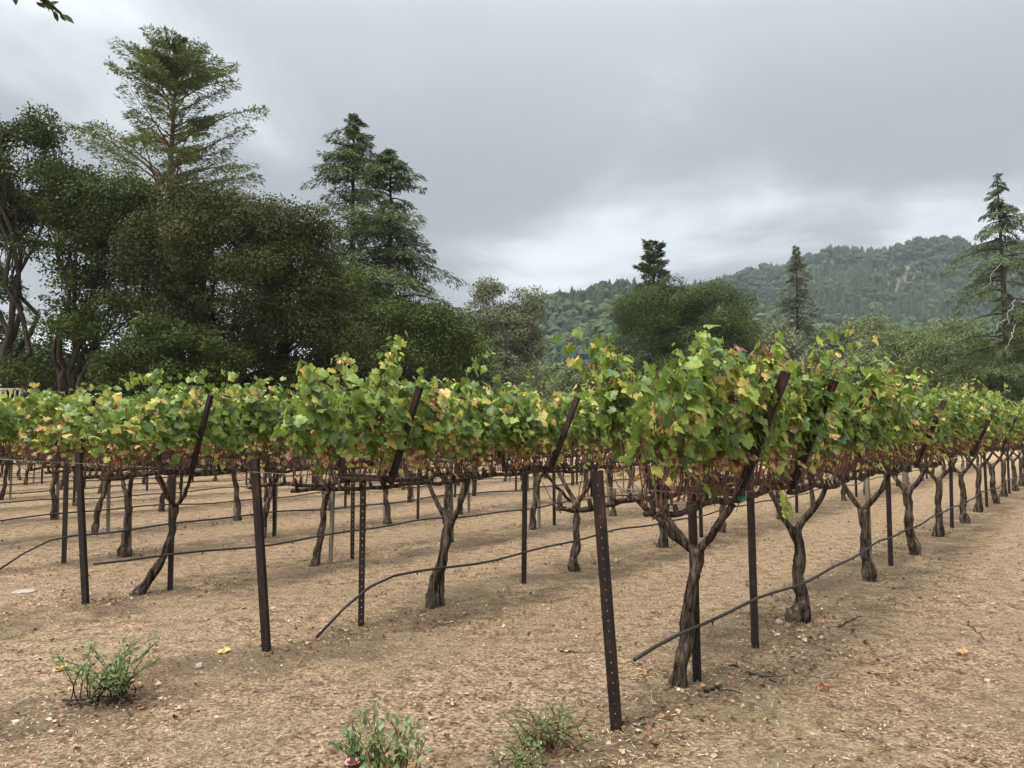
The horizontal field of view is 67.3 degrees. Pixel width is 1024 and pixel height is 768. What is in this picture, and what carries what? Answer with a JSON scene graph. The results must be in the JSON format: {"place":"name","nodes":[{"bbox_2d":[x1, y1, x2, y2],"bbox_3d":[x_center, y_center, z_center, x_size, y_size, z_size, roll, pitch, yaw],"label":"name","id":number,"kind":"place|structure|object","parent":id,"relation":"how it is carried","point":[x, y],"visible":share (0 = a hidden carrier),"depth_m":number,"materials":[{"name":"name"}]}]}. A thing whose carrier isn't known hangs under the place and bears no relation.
{"place":"outdoors","nodes":[
{"label":"outdoors","id":0,"kind":"place"},
{"bbox_2d":[0,238,42,357],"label":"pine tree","id":1,"kind":"object","parent":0,"point":[27,322],"visible":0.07,"depth_m":62.61,"materials":[{"name":"green plant"}]},
{"bbox_2d":[0,439,1023,767],"bbox_3d":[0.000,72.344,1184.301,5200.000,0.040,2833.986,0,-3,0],"label":"ground","id":2,"kind":"structure","parent":0,"point":[920,615],"depth_m":5.71,"materials":[{"name":"soil"}]},
{"bbox_2d":[0,435,53,499],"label":"grapevine","id":3,"kind":"object","parent":2,"relation":"on","point":[4,487],"visible":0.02,"depth_m":16.51,"materials":[{"name":"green plant"}]},
{"bbox_2d":[0,384,64,465],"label":"grapevine","id":4,"kind":"object","parent":2,"relation":"on","point":[9,423],"visible":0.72,"depth_m":9.94,"materials":[{"name":"green plant"}]},
{"bbox_2d":[0,324,79,457],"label":"bush","id":5,"kind":"object","parent":2,"relation":"on","point":[40,352],"visible":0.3,"depth_m":39.80,"materials":[{"name":"green plant"}]},
{"bbox_2d":[13,0,73,23],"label":"oak tree","id":6,"kind":"object","parent":2,"relation":"on","point":[48,4],"visible":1,"depth_m":3.28,"materials":[{"name":"green plant"}]},
{"bbox_2d":[56,468,59,518],"bbox_3d":[-7.639,1.786,12.934,0.037,1.100,0.037,-2,-4,-5],"label":"wooden stake","id":7,"kind":"object","parent":2,"relation":"on","point":[58,485],"visible":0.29,"depth_m":12.92,"materials":[{"name":"grey wood"}]},
{"bbox_2d":[0,386,121,519],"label":"grapevine","id":8,"kind":"object","parent":2,"relation":"on","point":[54,508],"visible":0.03,"depth_m":12.81,"materials":[{"name":"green plant"}]},
{"bbox_2d":[23,349,122,396],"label":"bush","id":9,"kind":"object","parent":2,"relation":"on","point":[88,380],"visible":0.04,"depth_m":42.37,"materials":[{"name":"green plant"}]},
{"bbox_2d":[54,399,94,563],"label":"trellis post","id":10,"kind":"object","parent":2,"relation":"on","point":[65,518],"visible":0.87,"depth_m":8.65,"materials":[{"name":"metal"}]},
{"bbox_2d":[74,452,89,604],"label":"end post","id":11,"kind":"object","parent":2,"relation":"on","point":[82,536],"visible":0.98,"depth_m":6.60,"materials":[{"name":"metal"}]},
{"bbox_2d":[0,99,176,464],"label":"oak tree","id":12,"kind":"object","parent":2,"relation":"on","point":[68,211],"visible":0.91,"depth_m":33.81,"materials":[{"name":"green plant"}]},
{"bbox_2d":[10,388,173,532],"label":"grapevine","id":13,"kind":"object","parent":2,"relation":"on","point":[95,526],"visible":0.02,"depth_m":11.07,"materials":[{"name":"green plant"}]},
{"bbox_2d":[50,635,164,709],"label":"shrub","id":14,"kind":"object","parent":2,"relation":"on","point":[114,676],"visible":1,"depth_m":4.24,"materials":[{"name":"green plant"}]},
{"bbox_2d":[106,482,110,531],"bbox_3d":[-5.888,1.684,11.223,0.037,1.100,0.036,0,-1,16],"label":"wooden stake","id":15,"kind":"object","parent":2,"relation":"on","point":[108,507],"visible":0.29,"depth_m":11.21,"materials":[{"name":"grey wood"}]},
{"bbox_2d":[7,382,227,557],"bbox_3d":[-4.590,1.049,9.204,1.330,2.101,2.524,-3,-4,38],"label":"grapevine","id":16,"kind":"object","parent":2,"relation":"on","point":[124,549],"visible":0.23,"depth_m":8.69,"materials":[{"name":"green plant"}]},
{"bbox_2d":[87,367,176,398],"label":"bush","id":17,"kind":"object","parent":2,"relation":"on","point":[125,393],"visible":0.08,"depth_m":39.22,"materials":[{"name":"green plant"}]},
{"bbox_2d":[26,23,279,321],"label":"redwood tree","id":18,"kind":"object","parent":2,"relation":"on","point":[167,72],"visible":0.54,"depth_m":46.87,"materials":[{"name":"green plant"}]},
{"bbox_2d":[104,399,216,511],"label":"grapevine","id":19,"kind":"object","parent":2,"relation":"on","point":[161,501],"visible":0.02,"depth_m":14.26,"materials":[{"name":"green plant"}]},
{"bbox_2d":[24,368,298,595],"bbox_3d":[-3.240,0.912,7.415,1.445,2.208,2.421,-3,-4,38],"label":"grapevine","id":20,"kind":"object","parent":2,"relation":"on","point":[173,422],"visible":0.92,"depth_m":7.08,"materials":[{"name":"green plant"}]},
{"bbox_2d":[82,310,258,465],"bbox_3d":[-13.273,0.237,29.996,6.926,6.347,3.552,0,-3,0],"label":"oak tree","id":21,"kind":"object","parent":2,"relation":"on","point":[181,337],"visible":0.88,"depth_m":29.59,"materials":[{"name":"green plant"}]},
{"bbox_2d":[146,393,213,590],"bbox_3d":[-3.197,1.031,7.267,1.206,1.850,0.063,-3,-4,38],"label":"trellis post","id":22,"kind":"object","parent":2,"relation":"on","point":[202,427],"visible":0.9,"depth_m":7.21,"materials":[{"name":"metal"}]},
{"bbox_2d":[171,385,281,520],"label":"grapevine","id":23,"kind":"object","parent":2,"relation":"on","point":[236,496],"visible":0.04,"depth_m":12.79,"materials":[{"name":"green plant"}]},
{"bbox_2d":[99,172,378,465],"bbox_3d":[-11.320,-2.622,31.590,11.466,12.658,6.537,0,-3,0],"label":"oak tree","id":24,"kind":"object","parent":2,"relation":"on","point":[187,231],"visible":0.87,"depth_m":31.25,"materials":[{"name":"green plant"}]},
{"bbox_2d":[250,458,270,651],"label":"end post","id":25,"kind":"object","parent":2,"relation":"on","point":[260,556],"visible":0.98,"depth_m":5.20,"materials":[{"name":"metal"}]},
{"bbox_2d":[195,382,342,538],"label":"grapevine","id":26,"kind":"object","parent":2,"relation":"on","point":[266,507],"visible":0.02,"depth_m":10.68,"materials":[{"name":"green plant"}]},
{"bbox_2d":[264,451,280,536],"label":"trellis post","id":27,"kind":"object","parent":2,"relation":"on","point":[274,518],"visible":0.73,"depth_m":10.80,"materials":[{"name":"metal"}]},
{"bbox_2d":[0,458,612,493],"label":"drip hose","id":28,"kind":"object","parent":2,"relation":"on","point":[184,482],"visible":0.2,"depth_m":16.61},
{"bbox_2d":[216,368,416,566],"bbox_3d":[-2.146,0.979,8.654,1.210,2.217,2.330,-3,-4,38],"label":"grapevine","id":29,"kind":"object","parent":2,"relation":"on","point":[316,559],"visible":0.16,"depth_m":8.34,"materials":[{"name":"green plant"}]},
{"bbox_2d":[328,471,335,563],"bbox_3d":[-2.031,1.531,8.682,0.037,1.100,0.037,-2,-6,32],"label":"wooden stake","id":30,"kind":"object","parent":2,"relation":"on","point":[331,527],"visible":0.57,"depth_m":8.66,"materials":[{"name":"grey wood"}]},
{"bbox_2d":[0,463,692,522],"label":"drip hose","id":31,"kind":"object","parent":2,"relation":"on","point":[215,503],"visible":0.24,"depth_m":12.23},
{"bbox_2d":[275,112,441,388],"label":"fir tree","id":32,"kind":"object","parent":2,"relation":"on","point":[349,153],"visible":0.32,"depth_m":50.26,"materials":[{"name":"green plant"}]},
{"bbox_2d":[328,721,392,767],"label":"rose bush","id":33,"kind":"object","parent":2,"relation":"on","point":[352,760],"visible":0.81,"depth_m":3.15,"materials":[{"name":"green plant"}]},
{"bbox_2d":[342,404,391,559],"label":"trellis post","id":34,"kind":"object","parent":2,"relation":"on","point":[352,534],"visible":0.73,"depth_m":8.95,"materials":[{"name":"metal"}]},
{"bbox_2d":[323,385,423,625],"bbox_3d":[-1.139,0.951,5.927,1.206,1.850,0.064,-2,-4,39],"label":"trellis post","id":35,"kind":"object","parent":2,"relation":"on","point":[391,477],"visible":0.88,"depth_m":5.88,"materials":[{"name":"metal"}]},
{"bbox_2d":[247,390,650,479],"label":"trellis wires","id":36,"kind":"object","parent":35,"relation":"attached to","point":[445,471],"visible":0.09,"depth_m":6.46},
{"bbox_2d":[0,465,758,569],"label":"drip hose","id":37,"kind":"object","parent":2,"relation":"on","point":[35,547],"visible":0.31,"depth_m":10.13,"materials":[{"name":"rubber"}]},
{"bbox_2d":[344,698,432,767],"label":"weed","id":38,"kind":"object","parent":2,"relation":"on","point":[400,757],"visible":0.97,"depth_m":3.15,"materials":[{"name":"green plant"}]},
{"bbox_2d":[357,385,425,523],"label":"grapevine","id":39,"kind":"object","parent":2,"relation":"on","point":[387,519],"depth_m":12.37,"materials":[{"name":"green plant"}]},
{"bbox_2d":[283,148,503,451],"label":"fir tree","id":40,"kind":"object","parent":2,"relation":"on","point":[388,167],"visible":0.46,"depth_m":46.96,"materials":[{"name":"green plant"}]},
{"bbox_2d":[236,330,551,608],"bbox_3d":[-0.783,0.798,6.319,1.408,2.261,3.138,-3,-4,38],"label":"grapevine","id":41,"kind":"object","parent":2,"relation":"on","point":[375,421],"visible":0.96,"depth_m":5.94,"materials":[{"name":"green plant"}]},
{"bbox_2d":[304,259,489,390],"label":"oak tree","id":42,"kind":"object","parent":2,"relation":"on","point":[448,339],"visible":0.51,"depth_m":41.17,"materials":[{"name":"green plant"}]},
{"bbox_2d":[385,396,452,502],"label":"grapevine","id":43,"kind":"object","parent":2,"relation":"on","point":[409,495],"visible":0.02,"depth_m":15.97,"materials":[{"name":"brown plant"}]},
{"bbox_2d":[382,368,534,542],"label":"grapevine","id":44,"kind":"object","parent":2,"relation":"on","point":[452,451],"visible":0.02,"depth_m":10.22,"materials":[{"name":"green plant"}]},
{"bbox_2d":[417,322,500,388],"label":"oak tree","id":45,"kind":"object","parent":2,"relation":"on","point":[481,376],"visible":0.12,"depth_m":54.86,"materials":[{"name":"green plant"}]},
{"bbox_2d":[452,405,487,514],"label":"grapevine","id":46,"kind":"object","parent":2,"relation":"on","point":[459,496],"depth_m":13.83,"materials":[{"name":"brown plant"}]},
{"bbox_2d":[93,457,906,564],"bbox_3d":[6.699,2.359,19.784,0.061,0.096,33.450,-3,-4,38],"label":"drip hose","id":47,"kind":"object","parent":2,"relation":"on","point":[163,555],"visible":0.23,"depth_m":8.26,"materials":[{"name":"rubber"}]},
{"bbox_2d":[455,274,550,397],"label":"eucalyptus tree","id":48,"kind":"object","parent":2,"relation":"on","point":[499,319],"visible":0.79,"depth_m":59.58,"materials":[{"name":"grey plant"}]},
{"bbox_2d":[0,501,1023,767],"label":"straw","id":49,"kind":"object","parent":2,"relation":"on","point":[512,667],"visible":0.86,"depth_m":4.68,"materials":[{"name":"plant"}]},
{"bbox_2d":[0,482,1023,767],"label":"fallen leaves","id":50,"kind":"object","parent":2,"relation":"on","point":[446,736],"depth_m":5.25,"materials":[{"name":"plant"}]},
{"bbox_2d":[479,736,546,767],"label":"weed","id":51,"kind":"object","parent":2,"relation":"on","point":[518,759],"visible":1,"depth_m":3.37,"materials":[{"name":"plant"}]},
{"bbox_2d":[481,396,579,583],"bbox_3d":[0.136,1.047,7.543,1.206,1.850,0.063,-2,-4,37],"label":"trellis post","id":52,"kind":"object","parent":2,"relation":"on","point":[567,424],"visible":0.84,"depth_m":7.49,"materials":[{"name":"metal"}]},
{"bbox_2d":[536,460,540,526],"bbox_3d":[0.409,1.725,11.918,0.037,1.100,0.037,3,-6,-44],"label":"wooden stake","id":53,"kind":"object","parent":2,"relation":"on","point":[538,515],"visible":0.43,"depth_m":11.89,"materials":[{"name":"grey wood"}]},
{"bbox_2d":[484,387,596,529],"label":"grapevine","id":54,"kind":"object","parent":2,"relation":"on","point":[532,522],"visible":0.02,"depth_m":11.68,"materials":[{"name":"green plant"}]},
{"bbox_2d":[517,359,570,404],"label":"distant tree","id":55,"kind":"object","parent":2,"relation":"on","point":[547,372],"visible":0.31,"depth_m":116.48,"materials":[{"name":"green plant"}]},
{"bbox_2d":[486,698,602,761],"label":"weed","id":56,"kind":"object","parent":2,"relation":"on","point":[544,728],"visible":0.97,"depth_m":3.60,"materials":[{"name":"plant"}]},
{"bbox_2d":[483,373,637,571],"bbox_3d":[0.632,0.961,8.249,1.369,2.184,2.657,-3,-4,38],"label":"grapevine","id":57,"kind":"object","parent":2,"relation":"on","point":[591,432],"visible":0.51,"depth_m":7.91,"materials":[{"name":"green plant"}]},
{"bbox_2d":[538,417,583,524],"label":"trellis post","id":58,"kind":"object","parent":2,"relation":"on","point":[554,499],"visible":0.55,"depth_m":12.18,"materials":[{"name":"metal"}]},
{"bbox_2d":[546,362,599,400],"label":"olive tree","id":59,"kind":"object","parent":2,"relation":"on","point":[568,380],"visible":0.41,"depth_m":93.90,"materials":[{"name":"green plant"}]},
{"bbox_2d":[564,408,625,515],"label":"grapevine","id":60,"kind":"object","parent":2,"relation":"on","point":[612,512],"visible":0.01,"depth_m":13.43,"materials":[{"name":"brown plant"}]},
{"bbox_2d":[591,470,621,730],"bbox_3d":[0.470,1.087,3.801,0.055,1.330,0.035,-4,3,18],"label":"end post","id":61,"kind":"object","parent":2,"relation":"on","point":[604,569],"visible":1,"depth_m":3.78,"materials":[{"name":"metal"}]},
{"bbox_2d":[582,344,649,390],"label":"olive tree","id":62,"kind":"object","parent":2,"relation":"on","point":[612,367],"visible":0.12,"depth_m":89.04,"materials":[{"name":"green plant"}]},
{"bbox_2d":[585,379,685,547],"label":"grapevine","id":63,"kind":"object","parent":2,"relation":"on","point":[663,541],"visible":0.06,"depth_m":9.75,"materials":[{"name":"brown plant"}]},
{"bbox_2d":[315,457,981,637],"bbox_3d":[9.424,2.464,19.300,0.061,0.364,35.106,-3,-4,38],"label":"drip hose","id":64,"kind":"object","parent":2,"relation":"on","point":[381,581],"visible":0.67,"depth_m":7.05,"materials":[{"name":"rubber"}]},
{"bbox_2d":[631,238,677,389],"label":"fir tree","id":65,"kind":"object","parent":2,"relation":"on","point":[647,269],"visible":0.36,"depth_m":72.20,"materials":[{"name":"green plant"}]},
{"bbox_2d":[607,273,769,388],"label":"oak tree","id":66,"kind":"object","parent":2,"relation":"on","point":[666,330],"visible":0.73,"depth_m":61.23,"materials":[{"name":"green plant"}]},
{"bbox_2d":[606,370,790,681],"bbox_3d":[1.101,0.874,4.636,1.206,1.850,0.064,-4,-5,39],"label":"trellis post","id":67,"kind":"object","parent":2,"relation":"on","point":[781,383],"visible":0.58,"depth_m":4.57,"materials":[{"name":"metal"}]},
{"bbox_2d":[698,477,702,537],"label":"trellis post","id":68,"kind":"object","parent":2,"relation":"on","point":[700,524],"visible":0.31,"depth_m":10.73,"materials":[{"name":"metal"}]},
{"bbox_2d":[540,324,878,688],"bbox_3d":[1.020,0.730,4.651,2.456,2.202,1.554,3,-5,-42],"label":"grapevine","id":69,"kind":"object","parent":2,"relation":"on","point":[677,422],"visible":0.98,"depth_m":4.35,"materials":[{"name":"green plant"}]},
{"bbox_2d":[717,448,772,532],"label":"grapevine","id":70,"kind":"object","parent":2,"relation":"on","point":[722,529],"depth_m":11.32,"materials":[{"name":"brown plant"}]},
{"bbox_2d":[704,379,838,648],"bbox_3d":[1.681,0.918,5.374,1.206,1.850,0.063,-4,-5,38],"label":"trellis post","id":71,"kind":"object","parent":2,"relation":"on","point":[803,459],"visible":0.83,"depth_m":5.32,"materials":[{"name":"metal"}]},
{"bbox_2d":[604,377,999,494],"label":"trellis wires","id":72,"kind":"object","parent":71,"relation":"attached to","point":[756,490],"visible":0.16,"depth_m":4.73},
{"bbox_2d":[742,320,816,387],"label":"olive tree","id":73,"kind":"object","parent":2,"relation":"on","point":[793,347],"visible":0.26,"depth_m":83.16,"materials":[{"name":"green plant"}]},
{"bbox_2d":[673,350,903,623],"bbox_3d":[2.253,0.789,6.119,1.356,2.271,2.392,-3,-4,38],"label":"grapevine","id":74,"kind":"object","parent":2,"relation":"on","point":[844,432],"visible":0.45,"depth_m":6.01,"materials":[{"name":"green plant"}]},
{"bbox_2d":[770,245,826,374],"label":"fir tree","id":75,"kind":"object","parent":2,"relation":"on","point":[796,259],"visible":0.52,"depth_m":88.55,"materials":[{"name":"green plant"}]},
{"bbox_2d":[783,348,842,391],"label":"olive tree","id":76,"kind":"object","parent":2,"relation":"on","point":[805,356],"visible":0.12,"depth_m":79.06,"materials":[{"name":"green plant"}]},
{"bbox_2d":[816,681,829,692],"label":"fallen leaf","id":77,"kind":"object","parent":2,"relation":"on","point":[823,687],"visible":1,"depth_m":4.45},
{"bbox_2d":[632,473,1023,661],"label":"drip hose","id":78,"kind":"object","parent":2,"relation":"on","point":[657,645],"visible":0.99,"depth_m":5.42,"materials":[{"name":"rubber"}]},
{"bbox_2d":[801,325,873,361],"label":"olive tree","id":79,"kind":"object","parent":2,"relation":"on","point":[833,345],"visible":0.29,"depth_m":91.26,"materials":[{"name":"green plant"}]},
{"bbox_2d":[785,361,951,581],"bbox_3d":[3.494,0.859,7.675,1.318,2.305,2.476,-3,-4,38],"label":"grapevine","id":80,"kind":"object","parent":2,"relation":"on","point":[905,429],"visible":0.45,"depth_m":7.60,"materials":[{"name":"green plant"}]},
{"bbox_2d":[827,350,909,392],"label":"olive tree","id":81,"kind":"object","parent":2,"relation":"on","point":[866,361],"visible":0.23,"depth_m":74.90,"materials":[{"name":"green plant"}]},
{"bbox_2d":[864,478,872,560],"bbox_3d":[3.587,1.474,7.728,0.036,1.100,0.036,-4,-5,38],"label":"wooden stake","id":82,"kind":"object","parent":2,"relation":"on","point":[867,493],"visible":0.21,"depth_m":7.73,"materials":[{"name":"grey wood"}]},
{"bbox_2d":[832,312,912,362],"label":"olive tree","id":83,"kind":"object","parent":2,"relation":"on","point":[875,323],"visible":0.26,"depth_m":109.15,"materials":[{"name":"green plant"}]},
{"bbox_2d":[858,400,946,565],"bbox_3d":[4.214,1.110,8.593,1.206,1.850,0.063,-3,-5,39],"label":"trellis post","id":84,"kind":"object","parent":2,"relation":"on","point":[942,405],"visible":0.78,"depth_m":8.54,"materials":[{"name":"metal"}]},
{"bbox_2d":[861,324,950,391],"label":"olive tree","id":85,"kind":"object","parent":2,"relation":"on","point":[897,347],"visible":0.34,"depth_m":77.18,"materials":[{"name":"green plant"}]},
{"bbox_2d":[850,378,985,555],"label":"grapevine","id":86,"kind":"object","parent":2,"relation":"on","point":[944,435],"visible":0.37,"depth_m":9.24,"materials":[{"name":"green plant"}]},
{"bbox_2d":[892,383,996,536],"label":"grapevine","id":87,"kind":"object","parent":2,"relation":"on","point":[967,433],"visible":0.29,"depth_m":10.82,"materials":[{"name":"green plant"}]},
{"bbox_2d":[898,315,991,394],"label":"olive tree","id":88,"kind":"object","parent":2,"relation":"on","point":[919,353],"visible":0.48,"depth_m":71.48,"materials":[{"name":"green plant"}]},
{"bbox_2d":[929,409,995,527],"bbox_3d":[6.751,1.303,11.810,1.206,1.850,0.063,-2,-4,37],"label":"trellis post","id":89,"kind":"object","parent":2,"relation":"on","point":[981,436],"visible":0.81,"depth_m":11.76,"materials":[{"name":"metal"}]},
{"bbox_2d":[924,382,1011,523],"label":"grapevine","id":90,"kind":"object","parent":2,"relation":"on","point":[964,517],"visible":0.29,"depth_m":12.46,"materials":[{"name":"green plant"}]},
{"bbox_2d":[929,173,1023,449],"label":"fir tree","id":91,"kind":"object","parent":2,"relation":"on","point":[1010,378],"visible":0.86,"depth_m":58.49,"materials":[{"name":"green plant"}]},
{"bbox_2d":[942,340,1021,404],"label":"olive tree","id":92,"kind":"object","parent":2,"relation":"on","point":[950,377],"visible":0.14,"depth_m":65.64,"materials":[{"name":"green plant"}]},
{"bbox_2d":[952,392,1017,512],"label":"grapevine","id":93,"kind":"object","parent":2,"relation":"on","point":[1003,428],"visible":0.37,"depth_m":14.04,"materials":[{"name":"green plant"}]},
{"bbox_2d":[970,413,1019,506],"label":"trellis post","id":94,"kind":"object","parent":2,"relation":"on","point":[985,469],"visible":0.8,"depth_m":14.99,"materials":[{"name":"metal"}]},
{"bbox_2d":[970,397,1023,503],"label":"grapevine","id":95,"kind":"object","parent":2,"relation":"on","point":[1015,431],"visible":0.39,"depth_m":15.66,"materials":[{"name":"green plant"}]},
{"bbox_2d":[976,323,1023,395],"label":"olive tree","id":96,"kind":"object","parent":2,"relation":"on","point":[1000,374],"visible":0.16,"depth_m":63.97,"materials":[{"name":"green plant"}]},
{"bbox_2d":[983,400,1023,496],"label":"grapevine","id":97,"kind":"object","parent":2,"relation":"on","point":[1003,491],"visible":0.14,"depth_m":17.26,"materials":[{"name":"brown plant"}]},
{"bbox_2d":[985,434,1023,490],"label":"grapevine","id":98,"kind":"object","parent":2,"relation":"on","point":[1015,487],"visible":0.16,"depth_m":18.88,"materials":[{"name":"brown plant"}]},
{"bbox_2d":[1001,440,1023,493],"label":"trellis post","id":99,"kind":"object","parent":2,"relation":"on","point":[1008,473],"visible":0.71,"depth_m":18.23,"materials":[{"name":"metal"}]},
{"bbox_2d":[1004,433,1023,485],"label":"grapevine","id":100,"kind":"object","parent":2,"relation":"on","point":[1021,481],"visible":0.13,"depth_m":20.47,"materials":[{"name":"brown plant"}]},
{"bbox_2d":[0,0,1023,376],"label":"sky","id":101,"kind":"structure","parent":0,"point":[548,138],"materials":[{"name":"grey"}]},
{"bbox_2d":[587,248,1023,363],"bbox_3d":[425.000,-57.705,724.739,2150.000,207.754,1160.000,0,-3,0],"label":"hills","id":102,"kind":"structure","parent":0,"point":[907,266],"depth_m":661.86,"materials":[{"name":"plant"}]},
{"bbox_2d":[285,234,1023,394],"bbox_3d":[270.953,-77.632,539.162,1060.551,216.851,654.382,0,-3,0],"label":"hill forest","id":103,"kind":"object","parent":102,"relation":"on","point":[564,314],"visible":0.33,"depth_m":580.72,"materials":[{"name":"green plant"}]},
{"label":"wooden stake","id":104,"kind":"object","parent":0,"visible":0},
{"bbox_2d":[0,461,635,503],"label":"drip hose","id":105,"kind":"object","parent":104,"relation":"attached to","point":[132,495],"visible":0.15,"depth_m":13.64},
{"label":"trellis post","id":106,"kind":"object","parent":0,"visible":0},
{"bbox_2d":[0,458,543,484],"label":"drip hose","id":107,"kind":"object","parent":106,"relation":"attached to","point":[134,478],"visible":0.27,"depth_m":17.76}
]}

